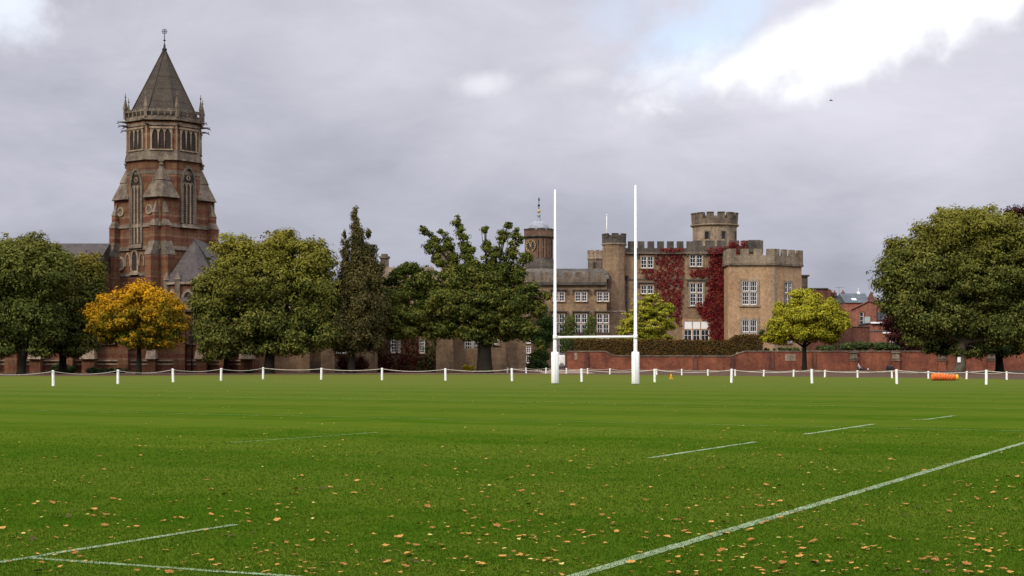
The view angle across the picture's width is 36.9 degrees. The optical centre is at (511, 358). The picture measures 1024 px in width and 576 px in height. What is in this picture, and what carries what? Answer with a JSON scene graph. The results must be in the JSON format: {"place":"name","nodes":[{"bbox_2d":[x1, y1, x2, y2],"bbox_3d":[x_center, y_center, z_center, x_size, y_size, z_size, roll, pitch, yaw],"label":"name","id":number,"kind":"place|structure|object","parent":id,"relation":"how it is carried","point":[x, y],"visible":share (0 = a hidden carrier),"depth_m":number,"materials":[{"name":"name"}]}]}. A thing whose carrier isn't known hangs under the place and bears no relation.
{"place":"outdoors","nodes":[
{"label":"outdoors","id":0,"kind":"place"},
{"bbox_2d":[103,370,591,373],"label":"path","id":1,"kind":"structure","parent":0,"point":[564,371],"depth_m":169.01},
{"bbox_2d":[0,374,1023,575],"bbox_3d":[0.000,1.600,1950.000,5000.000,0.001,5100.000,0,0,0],"label":"ground","id":2,"kind":"structure","parent":0,"point":[256,403],"depth_m":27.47,"materials":[{"name":"green plant"}]},
{"bbox_2d":[1,525,229,562],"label":"pitch line","id":3,"kind":"object","parent":2,"relation":"on","point":[110,544],"visible":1,"depth_m":13.19,"materials":[{"name":"white paint"}]},
{"bbox_2d":[33,557,296,575],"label":"pitch line","id":4,"kind":"object","parent":2,"relation":"on","point":[211,570],"visible":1,"depth_m":11.51,"materials":[{"name":"white paint"}]},
{"bbox_2d":[0,367,1023,385],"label":"rope fence","id":5,"kind":"object","parent":2,"relation":"on","point":[655,370],"visible":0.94,"depth_m":105.27,"materials":[{"name":"white paint"}]},
{"bbox_2d":[1,381,1023,574],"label":"leaf litter","id":6,"kind":"object","parent":2,"relation":"on","point":[615,530],"visible":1,"depth_m":15.32,"materials":[{"name":"orange plant"}]},
{"bbox_2d":[551,185,638,384],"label":"rugby goal","id":7,"kind":"object","parent":2,"relation":"on","point":[555,367],"visible":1,"depth_m":97.24,"materials":[{"name":"white paint"}]},
{"bbox_2d":[571,442,1023,575],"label":"touchline","id":8,"kind":"object","parent":2,"relation":"on","point":[702,536],"visible":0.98,"depth_m":15.83,"materials":[{"name":"white paint"}]},
{"bbox_2d":[931,372,959,379],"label":"training roll","id":9,"kind":"object","parent":2,"relation":"on","point":[939,376],"visible":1,"depth_m":114.09,"materials":[{"name":"orange plastic"}]},
{"bbox_2d":[0,370,1023,378],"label":"soil strip","id":10,"kind":"object","parent":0,"point":[913,374],"visible":0.25,"depth_m":158.57,"materials":[{"name":"brown soil"}]},
{"bbox_2d":[0,230,83,373],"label":"broadleaf tree","id":11,"kind":"object","parent":10,"relation":"on","point":[36,275],"visible":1,"depth_m":158.53,"materials":[{"name":"green plant"}]},
{"bbox_2d":[36,250,109,373],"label":"broadleaf tree","id":12,"kind":"object","parent":10,"relation":"on","point":[90,283],"visible":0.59,"depth_m":165.82,"materials":[{"name":"green plant"}]},
{"bbox_2d":[50,364,128,372],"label":"bush","id":13,"kind":"object","parent":10,"relation":"on","point":[70,369],"visible":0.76,"depth_m":171.70,"materials":[{"name":"green plant"}]},
{"bbox_2d":[0,238,258,372],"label":"chapel","id":14,"kind":"structure","parent":10,"relation":"on","point":[182,358],"depth_m":178.00,"materials":[{"name":"brick"}]},
{"bbox_2d":[181,289,192,296],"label":"window","id":15,"kind":"structure","parent":14,"relation":"in","point":[186,293],"depth_m":187.47,"materials":[{"name":"stone"}]},
{"bbox_2d":[79,278,190,373],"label":"ornamental tree","id":16,"kind":"object","parent":10,"relation":"on","point":[141,316],"visible":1,"depth_m":157.78,"materials":[{"name":"yellow plant"}]},
{"bbox_2d":[108,29,219,293],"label":"chapel tower","id":17,"kind":"structure","parent":10,"relation":"on","point":[163,215],"depth_m":196.47,"materials":[{"name":"brick"}]},
{"bbox_2d":[129,250,138,274],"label":"window","id":18,"kind":"structure","parent":17,"relation":"in","point":[134,268],"depth_m":196.54,"materials":[{"name":"stone"}]},
{"bbox_2d":[127,168,142,248],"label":"window","id":19,"kind":"structure","parent":17,"relation":"in","point":[136,183],"depth_m":196.37,"materials":[{"name":"grey stone"}]},
{"bbox_2d":[180,166,197,228],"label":"window","id":20,"kind":"structure","parent":17,"relation":"in","point":[188,183],"depth_m":197.18,"materials":[{"name":"grey stone"}]},
{"bbox_2d":[191,329,236,372],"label":"broadleaf tree","id":21,"kind":"object","parent":10,"relation":"on","point":[225,366],"visible":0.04,"depth_m":171.74,"materials":[{"name":"green plant"}]},
{"bbox_2d":[244,369,254,372],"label":"bush","id":22,"kind":"object","parent":10,"relation":"on","point":[252,371],"visible":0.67,"depth_m":171.84,"materials":[{"name":"green plant"}]},
{"bbox_2d":[183,227,346,372],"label":"broadleaf tree","id":23,"kind":"object","parent":10,"relation":"on","point":[258,278],"visible":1,"depth_m":168.34,"materials":[{"name":"green plant"}]},
{"bbox_2d":[259,279,377,372],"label":"school range","id":24,"kind":"structure","parent":10,"relation":"on","point":[325,359],"depth_m":181.00,"materials":[{"name":"brown stone"}]},
{"bbox_2d":[335,353,370,371],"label":"bush","id":25,"kind":"object","parent":10,"relation":"on","point":[361,363],"visible":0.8,"depth_m":177.57,"materials":[{"name":"red plant"}]},
{"bbox_2d":[328,205,392,372],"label":"conifer","id":26,"kind":"object","parent":10,"relation":"on","point":[361,319],"visible":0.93,"depth_m":170.00,"materials":[{"name":"green plant"}]},
{"bbox_2d":[378,245,526,371],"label":"school range","id":27,"kind":"structure","parent":10,"relation":"on","point":[452,354],"depth_m":185.86,"materials":[{"name":"brown brick"}]},
{"bbox_2d":[390,339,397,353],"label":"window","id":28,"kind":"structure","parent":27,"relation":"in","point":[393,347],"depth_m":185.92,"materials":[{"name":"white wood"}]},
{"bbox_2d":[395,340,401,353],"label":"window","id":29,"kind":"structure","parent":27,"relation":"in","point":[399,343],"depth_m":185.92,"materials":[{"name":"white wood"}]},
{"bbox_2d":[378,336,435,371],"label":"red creeper","id":30,"kind":"object","parent":27,"relation":"attached to","point":[402,363],"visible":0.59,"depth_m":185.62,"materials":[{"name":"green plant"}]},
{"bbox_2d":[418,339,425,353],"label":"window","id":31,"kind":"structure","parent":27,"relation":"in","point":[421,342],"depth_m":185.87,"materials":[{"name":"white wood"}]},
{"bbox_2d":[417,337,436,371],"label":"ivy","id":32,"kind":"object","parent":27,"relation":"attached to","point":[426,355],"visible":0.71,"depth_m":185.56,"materials":[{"name":"green plant"}]},
{"bbox_2d":[463,339,477,349],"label":"window","id":33,"kind":"structure","parent":27,"relation":"in","point":[471,344],"depth_m":185.96,"materials":[{"name":"stone"}]},
{"bbox_2d":[378,214,551,372],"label":"oak tree","id":34,"kind":"object","parent":10,"relation":"on","point":[485,298],"visible":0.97,"depth_m":173.22,"materials":[{"name":"green plant"}]},
{"bbox_2d":[463,364,475,371],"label":"bush","id":35,"kind":"object","parent":10,"relation":"on","point":[466,367],"visible":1,"depth_m":177.81,"materials":[{"name":"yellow plant"}]},
{"bbox_2d":[523,198,553,268],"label":"clock tower","id":36,"kind":"structure","parent":10,"relation":"on","point":[538,234],"depth_m":255.98,"materials":[{"name":"stone"}]},
{"bbox_2d":[526,359,550,370],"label":"bush","id":37,"kind":"object","parent":10,"relation":"on","point":[534,365],"visible":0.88,"depth_m":198.68,"materials":[{"name":"green plant"}]},
{"bbox_2d":[526,304,557,370],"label":"ivy tree","id":38,"kind":"object","parent":10,"relation":"on","point":[546,325],"visible":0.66,"depth_m":204.35,"materials":[{"name":"green plant"}]},
{"bbox_2d":[526,269,611,369],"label":"school range","id":39,"kind":"structure","parent":10,"relation":"on","point":[581,294],"depth_m":231.98,"materials":[{"name":"brown stone"}]},
{"bbox_2d":[526,345,530,353],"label":"window","id":40,"kind":"structure","parent":39,"relation":"in","point":[528,347],"depth_m":225.91,"materials":[{"name":"white stone"}]},
{"bbox_2d":[550,289,567,301],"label":"window","id":41,"kind":"structure","parent":39,"relation":"in","point":[560,295],"depth_m":231.94,"materials":[{"name":"white stone"}]},
{"bbox_2d":[550,311,567,334],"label":"window","id":42,"kind":"structure","parent":39,"relation":"in","point":[560,316],"depth_m":231.94,"materials":[{"name":"white wood"}]},
{"bbox_2d":[552,332,567,354],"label":"window","id":43,"kind":"structure","parent":39,"relation":"in","point":[559,350],"depth_m":231.94,"materials":[{"name":"white stone"}]},
{"bbox_2d":[560,314,576,354],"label":"ivy","id":44,"kind":"object","parent":39,"relation":"attached to","point":[564,346],"visible":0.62,"depth_m":231.46,"materials":[{"name":"green plant"}]},
{"bbox_2d":[572,289,589,301],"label":"window","id":45,"kind":"structure","parent":39,"relation":"in","point":[579,296],"depth_m":231.94,"materials":[{"name":"white stone"}]},
{"bbox_2d":[572,311,589,331],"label":"window","id":46,"kind":"structure","parent":39,"relation":"in","point":[580,319],"depth_m":231.94,"materials":[{"name":"white stone"}]},
{"bbox_2d":[572,332,589,335],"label":"window","id":47,"kind":"structure","parent":39,"relation":"in","point":[577,333],"depth_m":231.66,"materials":[{"name":"white stone"}]},
{"bbox_2d":[583,314,595,338],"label":"ivy","id":48,"kind":"object","parent":39,"relation":"attached to","point":[589,319],"visible":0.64,"depth_m":231.46,"materials":[{"name":"green plant"}]},
{"bbox_2d":[594,289,611,301],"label":"window","id":49,"kind":"structure","parent":39,"relation":"in","point":[601,296],"depth_m":231.94,"materials":[{"name":"white stone"}]},
{"bbox_2d":[594,311,611,331],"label":"window","id":50,"kind":"structure","parent":39,"relation":"in","point":[602,319],"depth_m":231.94,"materials":[{"name":"white stone"}]},
{"bbox_2d":[594,332,611,340],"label":"window","id":51,"kind":"structure","parent":39,"relation":"in","point":[597,333],"depth_m":231.89,"materials":[{"name":"white stone"}]},
{"bbox_2d":[616,292,677,340],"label":"ornamental tree","id":52,"kind":"object","parent":10,"relation":"on","point":[660,311],"visible":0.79,"depth_m":219.76,"materials":[{"name":"green plant"}]},
{"bbox_2d":[573,334,762,354],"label":"hedge","id":53,"kind":"object","parent":10,"relation":"on","point":[734,344],"visible":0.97,"depth_m":217.32,"materials":[{"name":"brown plant"}]},
{"bbox_2d":[587,211,809,353],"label":"castle house","id":54,"kind":"structure","parent":10,"relation":"on","point":[757,283],"depth_m":237.28,"materials":[{"name":"brown stone"}]},
{"bbox_2d":[638,254,656,268],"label":"window","id":55,"kind":"structure","parent":54,"relation":"in","point":[646,261],"depth_m":237.91,"materials":[{"name":"white stone"}]},
{"bbox_2d":[638,282,656,294],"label":"window","id":56,"kind":"structure","parent":54,"relation":"in","point":[644,288],"depth_m":237.91,"materials":[{"name":"white stone"}]},
{"bbox_2d":[639,250,684,326],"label":"red creeper","id":57,"kind":"object","parent":54,"relation":"attached to","point":[664,294],"visible":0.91,"depth_m":237.81,"materials":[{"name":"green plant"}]},
{"bbox_2d":[686,251,705,267],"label":"window","id":58,"kind":"structure","parent":54,"relation":"in","point":[694,260],"depth_m":237.91,"materials":[{"name":"white stone"}]},
{"bbox_2d":[687,279,705,306],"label":"window","id":59,"kind":"structure","parent":54,"relation":"in","point":[696,287],"depth_m":237.91,"materials":[{"name":"stone"}]},
{"bbox_2d":[682,319,710,340],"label":"window","id":60,"kind":"structure","parent":54,"relation":"in","point":[692,329],"depth_m":237.91,"materials":[{"name":"white glass"}]},
{"bbox_2d":[659,240,747,254],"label":"red creeper","id":61,"kind":"object","parent":54,"relation":"attached to","point":[743,244],"visible":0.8,"depth_m":237.44,"materials":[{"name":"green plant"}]},
{"bbox_2d":[689,254,723,339],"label":"red creeper","id":62,"kind":"object","parent":54,"relation":"attached to","point":[705,309],"visible":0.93,"depth_m":237.75,"materials":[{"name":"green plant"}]},
{"bbox_2d":[739,279,759,306],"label":"window","id":63,"kind":"structure","parent":54,"relation":"in","point":[749,288],"depth_m":232.91,"materials":[{"name":"stone"}]},
{"bbox_2d":[740,317,758,334],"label":"window","id":64,"kind":"structure","parent":54,"relation":"in","point":[748,325],"depth_m":232.91,"materials":[{"name":"stone"}]},
{"bbox_2d":[783,280,792,304],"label":"window","id":65,"kind":"structure","parent":54,"relation":"in","point":[787,284],"depth_m":234.68,"materials":[{"name":"stone"}]},
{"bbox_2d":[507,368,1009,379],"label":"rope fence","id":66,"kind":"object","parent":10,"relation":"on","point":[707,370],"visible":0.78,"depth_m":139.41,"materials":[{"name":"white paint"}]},
{"bbox_2d":[563,351,1023,369],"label":"brick wall","id":67,"kind":"structure","parent":10,"relation":"on","point":[792,360],"depth_m":216.00,"materials":[{"name":"red brick"}]},
{"bbox_2d":[759,288,854,370],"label":"ornamental tree","id":68,"kind":"object","parent":10,"relation":"on","point":[805,316],"visible":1,"depth_m":198.70,"materials":[{"name":"yellow plant"}]},
{"bbox_2d":[808,287,844,350],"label":"brick house","id":69,"kind":"structure","parent":10,"relation":"on","point":[826,292],"depth_m":310.00,"materials":[{"name":"red brick"}]},
{"bbox_2d":[831,326,870,350],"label":"brick house","id":70,"kind":"structure","parent":10,"relation":"on","point":[855,333],"depth_m":262.00,"materials":[{"name":"brick"}]},
{"bbox_2d":[836,292,889,325],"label":"brick house","id":71,"kind":"structure","parent":10,"relation":"on","point":[860,307],"depth_m":297.00,"materials":[{"name":"red brick"}]},
{"bbox_2d":[859,311,863,323],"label":"window","id":72,"kind":"structure","parent":71,"relation":"in","point":[861,313],"depth_m":296.95,"materials":[{"name":"white glass"}]},
{"bbox_2d":[864,317,869,322],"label":"pale door","id":73,"kind":"structure","parent":71,"relation":"in","point":[866,319],"depth_m":296.88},
{"bbox_2d":[878,312,884,319],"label":"window","id":74,"kind":"structure","parent":71,"relation":"in","point":[879,315],"depth_m":296.88,"materials":[{"name":"grey glass"}]},
{"bbox_2d":[857,322,899,350],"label":"outbuilding","id":75,"kind":"structure","parent":10,"relation":"on","point":[875,336],"depth_m":275.00,"materials":[{"name":"red brick"}]},
{"bbox_2d":[866,202,1023,372],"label":"broadleaf tree","id":76,"kind":"object","parent":10,"relation":"on","point":[944,252],"visible":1,"depth_m":176.11,"materials":[{"name":"green plant"}]},
{"bbox_2d":[875,204,1023,350],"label":"copper beech","id":77,"kind":"object","parent":10,"relation":"on","point":[888,324],"visible":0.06,"depth_m":231.30,"materials":[{"name":"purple plant"}]},
{"bbox_2d":[918,300,1023,371],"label":"broadleaf tree","id":78,"kind":"object","parent":10,"relation":"on","point":[940,348],"visible":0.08,"depth_m":191.36,"materials":[{"name":"green plant"}]},
{"bbox_2d":[0,0,1023,301],"label":"sky","id":79,"kind":"structure","parent":0,"point":[411,114],"materials":[{"name":"grey"}]},
{"bbox_2d":[567,338,579,350],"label":"bush","id":80,"kind":"object","parent":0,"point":[570,345],"visible":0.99,"depth_m":217.89,"materials":[{"name":"green plant"}]},
{"bbox_2d":[758,329,765,334],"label":"bush","id":81,"kind":"object","parent":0,"point":[761,332],"visible":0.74,"depth_m":221.75,"materials":[{"name":"green plant"}]},
{"bbox_2d":[764,340,902,350],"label":"shrub row","id":82,"kind":"object","parent":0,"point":[859,345],"visible":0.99,"depth_m":217.71,"materials":[{"name":"green plant"}]}
]}

